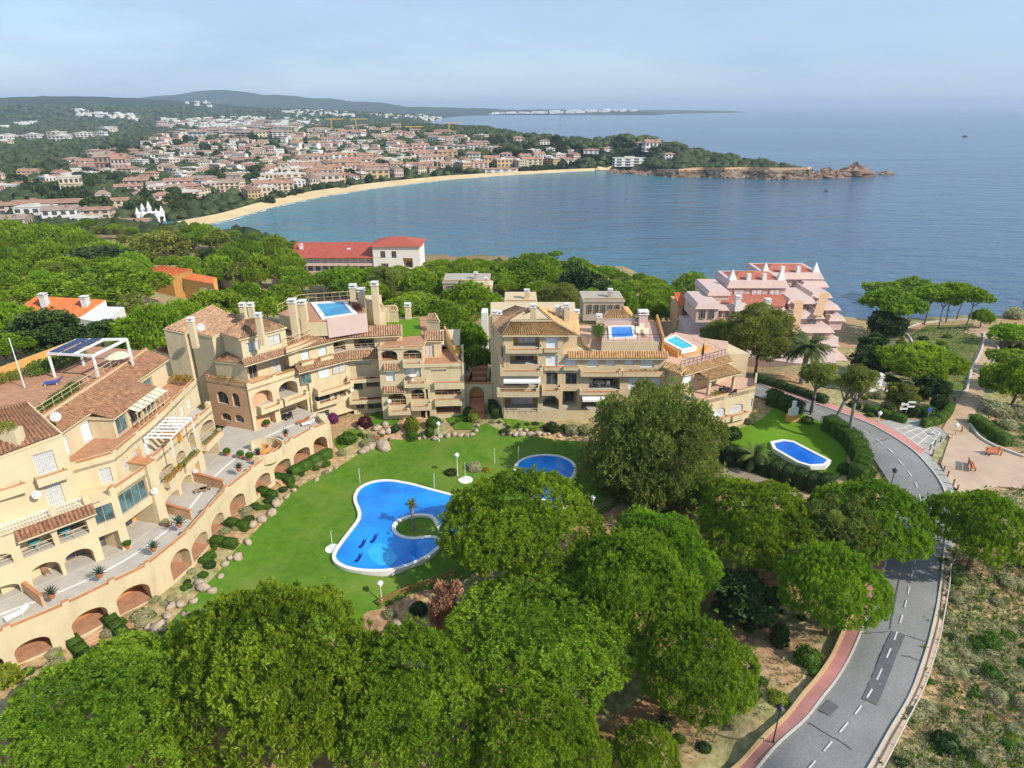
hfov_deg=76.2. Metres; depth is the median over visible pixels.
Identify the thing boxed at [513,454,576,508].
swimming pool
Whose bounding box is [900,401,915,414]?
signpost
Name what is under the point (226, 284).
house
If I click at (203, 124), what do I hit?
house
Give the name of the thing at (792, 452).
swimming pool
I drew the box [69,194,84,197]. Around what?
town tree
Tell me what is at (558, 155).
house
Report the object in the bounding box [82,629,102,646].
garden steps
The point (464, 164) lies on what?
house
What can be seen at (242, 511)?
shrub
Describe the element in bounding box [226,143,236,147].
house
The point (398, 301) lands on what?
stone pine
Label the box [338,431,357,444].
shrub
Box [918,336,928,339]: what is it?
shrub
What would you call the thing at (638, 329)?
sun lounger
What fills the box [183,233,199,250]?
stone pine
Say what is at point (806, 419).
shrub
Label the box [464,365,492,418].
entrance arch
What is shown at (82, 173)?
town tree
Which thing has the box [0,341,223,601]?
apartment building
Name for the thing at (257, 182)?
house
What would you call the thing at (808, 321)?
window
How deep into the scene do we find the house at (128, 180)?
630.91 m
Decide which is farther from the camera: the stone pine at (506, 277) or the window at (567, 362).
the stone pine at (506, 277)
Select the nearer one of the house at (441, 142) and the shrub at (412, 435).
the shrub at (412, 435)
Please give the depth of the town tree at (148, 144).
1074.46 m
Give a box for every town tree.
[5,173,19,179]
[13,174,27,181]
[16,184,30,190]
[20,181,31,185]
[30,178,42,186]
[31,183,50,195]
[33,161,48,169]
[39,169,51,174]
[42,181,59,189]
[45,190,65,198]
[46,185,57,189]
[54,162,66,168]
[59,186,77,197]
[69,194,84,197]
[73,171,85,176]
[74,185,89,190]
[76,189,92,196]
[80,195,96,206]
[81,166,92,170]
[83,176,100,186]
[84,173,101,178]
[85,199,107,206]
[96,194,112,205]
[97,145,105,148]
[109,170,122,179]
[111,142,119,147]
[114,179,122,183]
[115,147,125,152]
[117,188,133,193]
[118,174,129,177]
[120,143,130,148]
[121,199,140,209]
[136,188,152,197]
[138,197,148,202]
[142,142,152,146]
[143,199,163,210]
[145,176,157,182]
[152,146,163,152]
[163,199,178,208]
[164,188,184,198]
[165,186,181,192]
[165,192,182,200]
[168,201,182,211]
[172,138,182,144]
[183,193,196,197]
[194,152,203,155]
[199,142,211,149]
[205,168,223,178]
[210,149,221,156]
[218,166,228,174]
[242,172,256,178]
[242,175,255,181]
[247,131,258,139]
[247,164,261,172]
[261,195,275,202]
[275,190,286,197]
[287,190,296,195]
[290,188,304,193]
[312,183,323,190]
[344,168,354,173]
[364,173,373,182]
[375,159,384,163]
[444,164,454,172]
[456,166,463,171]
[488,136,496,142]
[497,146,503,153]
[502,147,511,152]
[512,149,518,154]
[518,149,526,153]
[522,143,531,148]
[530,165,537,170]
[547,163,555,168]
[551,134,561,141]
[551,142,560,150]
[555,147,567,153]
[557,160,565,167]
[560,140,568,146]
[574,148,582,154]
[623,150,631,155]
[624,140,635,147]
[634,151,641,155]
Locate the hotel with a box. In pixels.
[612,156,647,166]
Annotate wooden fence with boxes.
[379,569,455,606]
[594,486,635,511]
[951,547,993,564]
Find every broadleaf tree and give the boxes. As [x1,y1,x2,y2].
[0,306,96,354]
[45,264,66,274]
[71,318,114,346]
[90,226,104,236]
[114,234,129,243]
[115,297,145,313]
[155,225,171,230]
[188,240,195,255]
[192,248,201,256]
[199,247,215,260]
[201,229,231,249]
[223,262,259,283]
[382,282,403,299]
[395,287,416,296]
[552,260,612,291]
[613,276,631,281]
[709,567,781,630]
[841,363,875,381]
[849,344,890,373]
[855,332,890,351]
[866,305,910,337]
[884,381,921,409]
[912,373,952,399]
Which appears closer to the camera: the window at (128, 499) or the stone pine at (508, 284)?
the window at (128, 499)
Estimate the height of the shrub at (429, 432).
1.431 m
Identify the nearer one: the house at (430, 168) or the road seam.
the road seam
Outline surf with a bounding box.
[209,170,593,224]
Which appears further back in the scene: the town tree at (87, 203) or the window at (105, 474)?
the town tree at (87, 203)
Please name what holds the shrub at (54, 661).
on the ground at (730, 748)
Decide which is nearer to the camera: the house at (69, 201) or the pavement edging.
the pavement edging
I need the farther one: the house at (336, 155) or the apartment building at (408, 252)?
the house at (336, 155)
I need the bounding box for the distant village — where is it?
[0,101,637,126]
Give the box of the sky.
[0,0,1023,106]
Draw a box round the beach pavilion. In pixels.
[484,167,517,172]
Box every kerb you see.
[745,377,947,767]
[756,541,891,767]
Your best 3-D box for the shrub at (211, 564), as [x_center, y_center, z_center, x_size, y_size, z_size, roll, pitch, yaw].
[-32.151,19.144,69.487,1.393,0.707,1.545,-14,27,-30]
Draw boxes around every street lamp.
[377,580,382,600]
[436,422,439,440]
[454,452,458,475]
[772,704,784,742]
[891,467,897,483]
[952,422,958,438]
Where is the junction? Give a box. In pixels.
[879,419,946,454]
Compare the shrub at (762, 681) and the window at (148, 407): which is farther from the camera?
the window at (148, 407)
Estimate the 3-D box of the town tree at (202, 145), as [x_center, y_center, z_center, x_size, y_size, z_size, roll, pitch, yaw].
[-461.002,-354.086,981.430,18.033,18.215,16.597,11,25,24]
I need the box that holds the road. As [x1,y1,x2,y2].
[755,383,946,767]
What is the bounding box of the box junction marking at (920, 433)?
[896,423,939,450]
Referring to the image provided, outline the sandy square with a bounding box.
[941,432,1023,491]
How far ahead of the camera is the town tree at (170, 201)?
504.28 m
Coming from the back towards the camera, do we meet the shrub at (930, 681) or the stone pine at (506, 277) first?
the stone pine at (506, 277)
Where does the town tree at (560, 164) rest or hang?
on the ground at (730, 748)
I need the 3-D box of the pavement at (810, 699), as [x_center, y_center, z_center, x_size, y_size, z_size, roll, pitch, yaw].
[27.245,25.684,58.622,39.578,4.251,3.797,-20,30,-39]
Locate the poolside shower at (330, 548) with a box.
[325,531,337,552]
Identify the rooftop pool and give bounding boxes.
[310,301,357,319]
[608,325,635,338]
[664,334,696,353]
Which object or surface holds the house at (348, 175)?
on the ground at (730, 748)
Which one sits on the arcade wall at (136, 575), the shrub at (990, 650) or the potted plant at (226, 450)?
the potted plant at (226, 450)
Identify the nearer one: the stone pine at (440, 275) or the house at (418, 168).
the stone pine at (440, 275)
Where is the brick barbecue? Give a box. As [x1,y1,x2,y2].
[786,400,800,421]
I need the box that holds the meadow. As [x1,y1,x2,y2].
[900,323,980,390]
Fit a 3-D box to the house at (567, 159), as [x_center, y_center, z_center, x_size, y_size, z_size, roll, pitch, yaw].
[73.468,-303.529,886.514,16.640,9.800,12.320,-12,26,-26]
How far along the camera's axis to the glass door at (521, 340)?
94.08 m
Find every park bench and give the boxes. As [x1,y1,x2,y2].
[968,457,975,470]
[985,447,1003,455]
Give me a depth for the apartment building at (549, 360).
94.47 m
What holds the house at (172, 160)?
on the ground at (730, 748)
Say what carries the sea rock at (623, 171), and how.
in the sea
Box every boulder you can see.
[0,706,5,716]
[143,623,150,629]
[148,619,167,632]
[162,611,171,619]
[165,601,175,610]
[176,599,186,608]
[181,611,189,615]
[188,597,197,603]
[194,578,203,584]
[196,582,210,591]
[206,587,216,593]
[217,573,223,578]
[220,561,229,566]
[233,552,242,560]
[244,538,251,545]
[249,520,256,528]
[257,515,266,522]
[267,508,276,516]
[272,498,280,507]
[359,448,366,453]
[362,445,369,451]
[367,442,374,449]
[373,424,381,430]
[376,439,390,451]
[378,430,384,434]
[382,421,388,427]
[385,427,390,433]
[390,619,401,637]
[518,431,525,436]
[527,431,535,436]
[535,430,541,435]
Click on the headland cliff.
(793, 174)
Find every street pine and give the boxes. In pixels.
[798,360,839,412]
[831,376,870,416]
[840,365,880,428]
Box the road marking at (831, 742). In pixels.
[757,388,920,767]
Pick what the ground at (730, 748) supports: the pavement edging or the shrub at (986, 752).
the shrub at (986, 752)
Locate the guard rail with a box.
[882,556,951,767]
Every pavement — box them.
[739,559,885,767]
[746,375,924,454]
[920,451,955,548]
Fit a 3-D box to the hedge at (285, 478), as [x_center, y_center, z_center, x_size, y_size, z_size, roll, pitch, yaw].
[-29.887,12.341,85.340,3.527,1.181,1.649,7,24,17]
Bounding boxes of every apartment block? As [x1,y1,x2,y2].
[57,172,82,188]
[92,149,113,171]
[110,151,130,167]
[162,176,194,183]
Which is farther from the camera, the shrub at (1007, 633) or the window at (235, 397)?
the window at (235, 397)
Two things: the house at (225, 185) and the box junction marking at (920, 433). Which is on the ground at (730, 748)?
the house at (225, 185)
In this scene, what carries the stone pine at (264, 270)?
on the ground at (730, 748)
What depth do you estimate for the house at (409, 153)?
925.99 m
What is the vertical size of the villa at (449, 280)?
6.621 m
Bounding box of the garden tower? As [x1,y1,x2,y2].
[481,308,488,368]
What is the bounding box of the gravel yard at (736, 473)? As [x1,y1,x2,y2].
[717,468,806,503]
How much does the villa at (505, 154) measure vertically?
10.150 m
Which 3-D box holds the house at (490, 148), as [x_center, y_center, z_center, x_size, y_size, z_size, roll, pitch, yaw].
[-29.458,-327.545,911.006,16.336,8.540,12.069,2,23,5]
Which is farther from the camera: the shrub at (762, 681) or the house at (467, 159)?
the house at (467, 159)
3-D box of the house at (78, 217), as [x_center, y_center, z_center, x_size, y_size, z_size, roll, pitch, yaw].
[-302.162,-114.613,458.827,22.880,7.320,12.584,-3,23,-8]
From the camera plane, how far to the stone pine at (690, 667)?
52.16 m
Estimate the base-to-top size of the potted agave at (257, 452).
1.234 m
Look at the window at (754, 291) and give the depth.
134.14 m
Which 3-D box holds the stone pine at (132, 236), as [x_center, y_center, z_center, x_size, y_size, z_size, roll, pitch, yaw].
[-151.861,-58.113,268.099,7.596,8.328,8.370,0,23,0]
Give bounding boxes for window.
[32,450,57,474]
[44,482,64,505]
[63,436,69,453]
[79,420,92,443]
[94,503,114,524]
[99,467,112,483]
[115,414,127,433]
[118,479,147,513]
[123,458,128,471]
[129,406,140,423]
[142,378,151,384]
[142,396,153,414]
[143,439,150,454]
[179,406,183,416]
[186,398,190,409]
[218,392,228,403]
[222,413,230,419]
[233,393,239,406]
[236,415,243,421]
[246,340,259,351]
[248,364,257,377]
[267,334,280,345]
[272,357,281,372]
[301,350,308,359]
[315,394,329,402]
[317,410,328,415]
[318,346,325,355]
[355,360,370,364]
[356,404,364,408]
[367,397,380,408]
[380,251,384,257]
[386,371,394,380]
[391,251,395,257]
[405,368,420,376]
[425,342,433,356]
[546,337,557,347]
[546,355,557,364]
[546,372,557,384]
[565,356,576,364]
[565,373,576,383]
[587,305,591,312]
[587,360,598,366]
[594,305,598,312]
[601,305,605,312]
[606,360,614,364]
[624,360,633,364]
[628,378,638,387]
[640,360,653,366]
[648,378,659,386]
[682,374,691,383]
[700,310,705,318]
[709,310,714,318]
[716,408,723,415]
[729,404,741,413]
[734,289,744,293]
[751,289,762,293]
[769,289,780,294]
[807,320,816,323]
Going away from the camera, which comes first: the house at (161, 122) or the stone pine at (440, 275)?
the stone pine at (440, 275)
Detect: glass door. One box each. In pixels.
[59,522,79,529]
[65,549,85,561]
[99,536,106,547]
[125,518,132,527]
[279,382,287,392]
[300,373,311,384]
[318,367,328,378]
[332,363,345,374]
[358,338,372,343]
[385,351,396,354]
[406,261,412,266]
[407,350,419,352]
[414,389,423,393]
[511,397,532,404]
[515,356,533,359]
[518,337,535,343]
[545,396,555,402]
[564,391,573,400]
[592,378,613,382]
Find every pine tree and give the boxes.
[62,244,145,262]
[125,229,193,264]
[365,265,406,300]
[536,282,580,315]
[671,269,709,292]
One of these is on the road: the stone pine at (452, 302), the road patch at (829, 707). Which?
the road patch at (829, 707)
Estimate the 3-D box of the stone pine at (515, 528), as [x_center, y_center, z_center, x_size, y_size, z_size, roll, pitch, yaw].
[1.053,15.375,69.034,18.038,13.332,17.279,0,23,0]
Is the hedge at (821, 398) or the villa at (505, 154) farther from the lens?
the villa at (505, 154)
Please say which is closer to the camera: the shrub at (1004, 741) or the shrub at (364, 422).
the shrub at (1004, 741)
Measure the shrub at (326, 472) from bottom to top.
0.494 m
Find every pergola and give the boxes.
[47,338,133,377]
[143,417,195,457]
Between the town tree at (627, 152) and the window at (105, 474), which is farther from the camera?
the town tree at (627, 152)
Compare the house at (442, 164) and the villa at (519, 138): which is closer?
the house at (442, 164)
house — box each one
[0,135,14,139]
[0,140,13,143]
[0,172,4,179]
[0,183,17,187]
[0,201,34,212]
[0,214,33,223]
[7,181,22,185]
[11,198,82,204]
[11,203,57,218]
[11,292,125,325]
[15,167,40,173]
[22,133,43,138]
[36,174,55,180]
[39,203,82,218]
[46,131,66,134]
[47,135,72,140]
[49,168,72,174]
[63,215,101,219]
[69,161,83,167]
[74,157,93,162]
[76,131,94,137]
[80,163,94,167]
[81,205,115,217]
[86,148,101,153]
[94,188,111,196]
[95,131,108,135]
[98,168,116,171]
[99,127,115,131]
[109,196,130,208]
[111,165,138,174]
[113,183,143,190]
[117,217,152,222]
[122,176,149,183]
[129,150,150,154]
[130,158,148,165]
[133,151,154,157]
[136,173,158,178]
[138,167,146,172]
[142,170,160,175]
[145,180,166,189]
[147,183,165,189]
[150,265,218,297]
[151,190,168,200]
[156,121,166,124]
[157,162,174,171]
[158,157,182,163]
[160,182,185,189]
[163,164,178,171]
[165,155,186,157]
[171,170,195,177]
[172,173,186,177]
[179,148,196,155]
[179,166,204,171]
[179,181,200,186]
[180,144,194,149]
[181,189,200,198]
[185,185,210,196]
[186,157,207,163]
[188,130,211,137]
[190,174,216,183]
[197,119,212,123]
[197,123,211,125]
[197,167,208,171]
[198,178,210,186]
[200,156,219,158]
[201,180,218,188]
[207,127,223,133]
[217,178,240,192]
[217,278,241,287]
[222,129,239,133]
[224,150,236,157]
[225,175,245,188]
[226,127,257,129]
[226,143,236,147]
[229,156,250,160]
[230,158,243,161]
[235,129,269,139]
[235,147,246,151]
[242,183,260,199]
[244,162,256,171]
[250,122,264,125]
[251,177,273,181]
[251,178,278,190]
[255,148,265,154]
[256,184,275,196]
[260,171,277,177]
[269,129,292,137]
[272,125,297,129]
[274,158,287,169]
[274,178,294,193]
[277,171,305,178]
[279,166,312,171]
[283,126,298,131]
[287,122,303,129]
[287,159,300,166]
[290,161,304,165]
[292,163,324,167]
[292,178,305,187]
[294,154,308,161]
[302,167,314,173]
[303,172,320,185]
[305,162,321,163]
[306,153,329,161]
[311,132,324,136]
[311,166,332,171]
[312,171,339,183]
[316,140,327,147]
[319,152,346,159]
[320,136,333,141]
[320,159,330,164]
[323,130,340,136]
[327,133,340,136]
[327,163,342,171]
[331,158,361,165]
[332,140,350,142]
[332,171,345,182]
[333,137,345,139]
[334,151,356,157]
[344,162,364,170]
[345,171,358,179]
[348,156,371,161]
[351,130,365,136]
[354,171,368,179]
[355,124,367,127]
[355,152,372,157]
[357,164,368,170]
[360,161,374,163]
[364,163,377,167]
[364,166,389,177]
[365,151,378,153]
[368,128,386,132]
[373,153,382,157]
[377,163,388,166]
[381,135,395,139]
[383,157,402,159]
[383,159,399,163]
[384,146,396,153]
[389,160,403,168]
[390,165,403,176]
[391,123,400,127]
[391,130,405,132]
[393,151,404,155]
[397,147,407,151]
[400,146,423,150]
[404,164,412,169]
[405,161,433,165]
[406,150,412,155]
[409,142,429,148]
[412,150,435,155]
[412,162,426,173]
[416,154,430,161]
[425,164,437,173]
[427,135,442,141]
[429,153,447,161]
[434,129,447,131]
[435,148,457,156]
[438,160,452,167]
[439,140,451,144]
[441,130,455,133]
[445,138,458,142]
[445,156,458,166]
[452,144,465,149]
[455,160,470,170]
[458,155,471,161]
[466,142,480,150]
[470,140,489,146]
[470,161,488,168]
[472,158,483,161]
[473,134,488,137]
[481,154,499,162]
[485,146,496,151]
[494,157,512,167]
[513,158,526,167]
[517,153,531,157]
[520,156,542,166]
[531,150,545,161]
[544,156,559,165]
[551,152,565,157]
[560,157,572,163]
[567,151,579,160]
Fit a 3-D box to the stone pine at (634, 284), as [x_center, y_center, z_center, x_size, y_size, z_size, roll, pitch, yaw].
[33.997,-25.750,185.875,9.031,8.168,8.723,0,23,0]
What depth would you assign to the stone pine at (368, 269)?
195.37 m
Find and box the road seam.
[808,438,942,749]
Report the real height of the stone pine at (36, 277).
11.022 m
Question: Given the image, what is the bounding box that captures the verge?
[870,548,950,767]
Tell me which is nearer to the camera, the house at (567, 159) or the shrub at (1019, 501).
the shrub at (1019, 501)
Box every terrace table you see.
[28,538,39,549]
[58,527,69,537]
[69,376,85,385]
[281,413,289,420]
[594,379,605,386]
[722,387,731,391]
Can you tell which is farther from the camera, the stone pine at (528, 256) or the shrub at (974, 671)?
the stone pine at (528, 256)
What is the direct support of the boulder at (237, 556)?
on the ground at (730, 748)
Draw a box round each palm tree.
[405,497,417,529]
[737,441,770,471]
[784,330,834,384]
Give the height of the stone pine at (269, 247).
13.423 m
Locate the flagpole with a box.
[9,338,24,387]
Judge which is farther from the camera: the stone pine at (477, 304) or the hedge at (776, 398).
the stone pine at (477, 304)
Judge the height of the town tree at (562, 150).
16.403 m
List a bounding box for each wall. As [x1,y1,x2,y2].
[0,411,332,664]
[657,167,811,171]
[905,318,970,328]
[952,332,984,393]
[968,423,1023,457]
[990,339,998,362]
[998,340,1023,346]
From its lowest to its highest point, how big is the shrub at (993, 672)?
0.807 m
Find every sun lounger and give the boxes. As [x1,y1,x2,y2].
[3,603,28,622]
[43,376,62,386]
[194,482,210,491]
[199,482,216,492]
[296,416,309,424]
[301,417,314,426]
[636,326,640,333]
[644,328,648,336]
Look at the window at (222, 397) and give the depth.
90.74 m
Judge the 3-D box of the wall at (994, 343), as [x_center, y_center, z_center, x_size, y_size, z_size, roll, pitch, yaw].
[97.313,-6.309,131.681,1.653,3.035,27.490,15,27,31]
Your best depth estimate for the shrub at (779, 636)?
61.15 m
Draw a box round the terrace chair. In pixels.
[40,564,50,575]
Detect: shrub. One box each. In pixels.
[0,661,25,690]
[21,666,35,676]
[44,646,63,658]
[46,655,66,665]
[100,627,112,638]
[131,606,154,622]
[135,618,150,627]
[149,595,160,602]
[160,601,167,606]
[165,593,177,602]
[180,583,190,590]
[187,567,196,574]
[197,571,209,578]
[198,555,207,563]
[203,550,216,558]
[203,559,216,568]
[218,527,232,534]
[231,526,239,530]
[238,506,251,515]
[243,514,254,520]
[250,501,258,509]
[255,504,263,510]
[262,497,274,503]
[263,503,271,509]
[278,486,287,492]
[286,483,295,487]
[312,465,319,470]
[321,461,330,467]
[322,469,329,474]
[328,412,338,423]
[336,449,346,455]
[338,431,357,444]
[356,415,372,428]
[361,437,375,446]
[370,435,379,440]
[383,609,395,619]
[390,425,399,432]
[404,415,419,430]
[406,429,418,441]
[408,600,427,616]
[424,427,434,437]
[425,416,441,428]
[427,578,463,632]
[444,468,456,476]
[462,406,472,415]
[467,461,481,472]
[468,411,479,422]
[483,466,491,472]
[499,428,510,434]
[529,427,539,431]
[543,421,560,433]
[564,423,578,434]
[578,423,592,433]
[656,715,672,732]
[672,732,686,744]
[696,739,711,753]
[719,453,737,466]
[724,426,742,439]
[729,723,736,729]
[743,625,753,633]
[745,414,754,424]
[753,688,762,698]
[756,676,768,686]
[767,687,790,706]
[770,622,789,649]
[779,609,786,614]
[791,643,821,668]
[796,614,806,621]
[800,415,813,423]
[807,666,818,676]
[836,461,849,473]
[847,400,861,408]
[865,412,874,416]
[869,467,877,478]
[870,389,887,399]
[880,400,896,406]
[882,404,899,411]
[887,377,900,383]
[893,755,907,767]
[895,339,906,344]
[902,403,922,417]
[906,705,929,723]
[915,698,940,717]
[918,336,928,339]
[918,393,927,398]
[919,408,936,417]
[922,405,937,411]
[927,677,935,684]
[928,728,962,756]
[929,394,948,410]
[931,742,946,756]
[934,657,958,675]
[936,340,948,345]
[939,609,957,624]
[942,334,952,338]
[946,591,965,603]
[946,632,958,640]
[947,576,962,585]
[954,553,967,563]
[957,647,970,658]
[957,730,971,740]
[958,736,967,746]
[959,667,969,678]
[962,747,976,761]
[967,758,985,767]
[968,654,981,664]
[968,685,982,697]
[969,637,986,650]
[969,722,983,733]
[971,668,980,674]
[972,749,990,764]
[976,747,989,758]
[978,634,1002,651]
[979,660,1003,680]
[981,621,1000,631]
[982,400,1014,418]
[983,714,995,721]
[984,630,999,638]
[984,647,1000,657]
[987,721,1004,733]
[988,685,1009,705]
[989,595,1004,607]
[994,571,1017,587]
[996,418,1019,430]
[998,736,1018,751]
[999,628,1016,641]
[1002,306,1023,319]
[1002,494,1023,508]
[1003,625,1020,636]
[1004,723,1023,737]
[1005,731,1022,744]
[1010,404,1023,421]
[1012,694,1023,710]
[1012,754,1023,764]
[1013,576,1023,586]
[1016,344,1023,348]
[1016,657,1023,667]
[1018,423,1023,430]
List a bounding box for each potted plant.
[120,540,130,549]
[162,518,169,526]
[222,447,230,455]
[236,450,243,458]
[245,452,252,460]
[263,419,269,426]
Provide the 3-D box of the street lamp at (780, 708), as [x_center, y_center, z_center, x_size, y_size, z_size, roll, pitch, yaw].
[20.650,26.547,50.891,0.628,4.278,0.628,9,25,21]
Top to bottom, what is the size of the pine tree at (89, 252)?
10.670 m
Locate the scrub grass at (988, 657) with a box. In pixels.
[642,325,1023,767]
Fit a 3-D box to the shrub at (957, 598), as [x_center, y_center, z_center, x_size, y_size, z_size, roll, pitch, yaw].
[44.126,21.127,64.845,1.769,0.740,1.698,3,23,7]
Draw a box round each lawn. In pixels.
[99,423,633,681]
[333,429,362,449]
[369,411,399,425]
[446,414,473,428]
[501,416,543,428]
[728,409,845,476]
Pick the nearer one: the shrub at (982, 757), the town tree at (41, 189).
the shrub at (982, 757)
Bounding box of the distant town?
[140,126,469,177]
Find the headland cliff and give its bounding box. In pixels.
[617,168,814,179]
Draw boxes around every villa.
[135,201,165,222]
[442,271,490,289]
[466,151,480,158]
[472,277,492,303]
[499,151,511,156]
[505,288,536,301]
[512,135,523,141]
[538,139,549,144]
[579,288,624,320]
[583,148,598,153]
[601,146,614,151]
[641,138,660,151]
[662,152,675,158]
[669,292,688,328]
[859,373,887,398]
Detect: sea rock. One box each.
[607,168,618,172]
[615,169,626,173]
[625,168,637,173]
[633,170,646,174]
[813,170,822,178]
[820,166,835,177]
[834,169,851,177]
[841,162,875,176]
[876,170,896,174]
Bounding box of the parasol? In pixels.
[103,351,130,363]
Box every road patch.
[819,699,838,715]
[862,631,904,704]
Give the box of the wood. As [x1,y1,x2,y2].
[0,102,802,243]
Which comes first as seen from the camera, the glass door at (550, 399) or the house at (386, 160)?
the glass door at (550, 399)
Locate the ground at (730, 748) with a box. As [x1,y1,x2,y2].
[0,90,1023,767]
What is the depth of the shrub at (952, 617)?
62.44 m
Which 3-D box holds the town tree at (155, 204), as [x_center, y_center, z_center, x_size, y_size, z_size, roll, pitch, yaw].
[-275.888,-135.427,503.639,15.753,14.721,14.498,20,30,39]
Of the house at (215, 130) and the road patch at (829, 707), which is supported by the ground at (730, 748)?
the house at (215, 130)
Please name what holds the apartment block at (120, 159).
on the ground at (730, 748)
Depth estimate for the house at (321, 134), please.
1154.82 m
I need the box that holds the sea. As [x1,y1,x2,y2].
[162,107,1023,318]
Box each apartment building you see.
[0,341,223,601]
[153,281,464,430]
[292,237,425,271]
[490,302,756,432]
[673,262,847,366]
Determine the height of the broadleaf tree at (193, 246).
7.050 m
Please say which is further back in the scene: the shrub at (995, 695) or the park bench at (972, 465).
the park bench at (972, 465)
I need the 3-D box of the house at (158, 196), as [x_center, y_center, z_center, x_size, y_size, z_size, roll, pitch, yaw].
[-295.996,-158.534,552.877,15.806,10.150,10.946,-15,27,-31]
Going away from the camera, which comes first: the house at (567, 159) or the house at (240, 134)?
the house at (567, 159)
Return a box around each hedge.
[65,632,91,657]
[101,612,129,636]
[207,534,239,549]
[223,516,250,531]
[256,485,279,497]
[274,472,295,484]
[287,447,333,475]
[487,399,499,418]
[717,439,836,492]
[754,374,828,403]
[764,387,805,414]
[820,413,874,481]
[862,403,908,423]
[919,402,956,427]
[967,413,1015,446]
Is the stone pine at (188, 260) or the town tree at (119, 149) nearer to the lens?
the stone pine at (188, 260)
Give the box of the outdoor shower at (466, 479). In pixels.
[458,462,472,483]
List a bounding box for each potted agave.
[41,585,58,598]
[90,565,106,578]
[146,539,159,551]
[170,514,186,527]
[234,462,242,471]
[254,447,259,455]
[280,429,288,436]
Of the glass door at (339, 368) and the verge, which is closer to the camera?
the verge
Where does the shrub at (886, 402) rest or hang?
on the ground at (730, 748)
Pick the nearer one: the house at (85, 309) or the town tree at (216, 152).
the house at (85, 309)
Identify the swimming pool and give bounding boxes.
[332,479,471,575]
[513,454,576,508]
[770,439,830,469]
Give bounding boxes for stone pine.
[0,214,42,252]
[0,244,33,278]
[0,271,44,302]
[0,296,42,354]
[0,332,39,363]
[0,627,228,767]
[13,244,33,252]
[14,221,75,252]
[18,239,77,264]
[18,261,175,306]
[18,267,65,296]
[26,256,98,276]
[57,224,73,229]
[57,226,103,248]
[62,223,76,228]
[75,218,97,231]
[84,239,130,248]
[90,255,112,264]
[95,257,148,279]
[103,223,123,236]
[106,300,185,351]
[114,250,153,277]
[125,226,139,234]
[128,232,144,239]
[136,575,387,767]
[152,256,177,265]
[153,297,203,327]
[176,255,200,265]
[176,262,205,274]
[179,224,196,232]
[181,287,264,315]
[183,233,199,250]
[188,222,222,247]
[190,221,203,227]
[191,263,202,268]
[196,254,233,288]
[210,243,250,265]
[215,281,286,317]
[226,237,264,255]
[227,230,240,241]
[236,253,281,288]
[247,233,262,241]
[251,283,305,316]
[258,233,294,256]
[270,246,303,267]
[274,265,308,277]
[276,255,306,266]
[279,271,316,291]
[283,262,301,270]
[304,613,495,767]
[310,268,330,295]
[322,264,369,298]
[345,280,396,297]
[354,267,373,279]
[382,292,439,316]
[393,265,410,270]
[397,266,442,290]
[401,291,427,300]
[404,268,422,275]
[411,299,472,329]
[412,266,431,271]
[417,280,442,295]
[422,258,452,268]
[422,271,444,283]
[432,265,451,272]
[433,464,606,578]
[438,278,504,322]
[438,299,459,327]
[443,553,649,731]
[448,262,484,272]
[449,257,472,267]
[449,321,488,370]
[463,679,612,767]
[464,344,490,367]
[470,267,497,278]
[471,258,487,261]
[477,260,498,269]
[491,258,558,291]
[494,279,519,291]
[495,275,519,282]
[496,261,506,266]
[521,252,537,259]
[524,280,551,293]
[530,253,552,261]
[536,270,557,280]
[541,256,560,265]
[547,250,563,258]
[552,268,562,280]
[556,266,566,271]
[559,524,700,640]
[566,257,588,263]
[578,262,597,269]
[580,265,596,273]
[582,287,598,290]
[595,265,620,277]
[602,718,681,767]
[603,283,632,291]
[603,503,724,604]
[608,279,622,285]
[609,271,634,279]
[614,287,642,314]
[621,279,648,293]
[628,608,760,732]
[631,273,649,280]
[631,289,667,312]
[641,276,666,286]
[642,299,669,321]
[647,283,675,292]
[655,289,673,320]
[691,471,835,575]
[699,318,743,349]
[718,301,800,375]
[774,538,894,635]
[794,492,892,563]
[807,472,940,565]
[857,286,929,317]
[861,281,910,291]
[874,340,971,386]
[892,275,934,291]
[910,282,950,324]
[921,486,1023,571]
[930,289,964,327]
[939,281,969,321]
[952,282,974,318]
[954,286,997,327]
[967,308,996,326]
[977,357,1023,405]
[984,348,1023,367]
[985,322,1023,345]
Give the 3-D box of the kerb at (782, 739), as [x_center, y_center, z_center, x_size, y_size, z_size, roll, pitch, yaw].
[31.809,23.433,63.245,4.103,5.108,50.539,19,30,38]
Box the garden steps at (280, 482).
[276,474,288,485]
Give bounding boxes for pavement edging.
[731,562,871,767]
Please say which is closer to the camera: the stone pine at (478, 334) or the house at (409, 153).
the stone pine at (478, 334)
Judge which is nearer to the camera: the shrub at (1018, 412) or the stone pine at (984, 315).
the shrub at (1018, 412)
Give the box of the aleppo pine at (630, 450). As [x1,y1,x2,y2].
[574,376,731,526]
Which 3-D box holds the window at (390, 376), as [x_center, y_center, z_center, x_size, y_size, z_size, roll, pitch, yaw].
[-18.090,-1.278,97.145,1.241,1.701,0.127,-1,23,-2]
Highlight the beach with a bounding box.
[177,166,611,224]
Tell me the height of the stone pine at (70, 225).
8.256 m
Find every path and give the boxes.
[585,695,666,767]
[943,325,998,436]
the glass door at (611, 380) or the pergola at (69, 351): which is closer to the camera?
the pergola at (69, 351)
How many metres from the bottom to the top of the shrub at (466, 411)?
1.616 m
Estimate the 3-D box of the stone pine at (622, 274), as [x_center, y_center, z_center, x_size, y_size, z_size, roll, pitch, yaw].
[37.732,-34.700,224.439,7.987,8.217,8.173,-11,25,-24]
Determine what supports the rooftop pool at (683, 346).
attached to the apartment building at (549, 360)
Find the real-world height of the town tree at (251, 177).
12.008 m

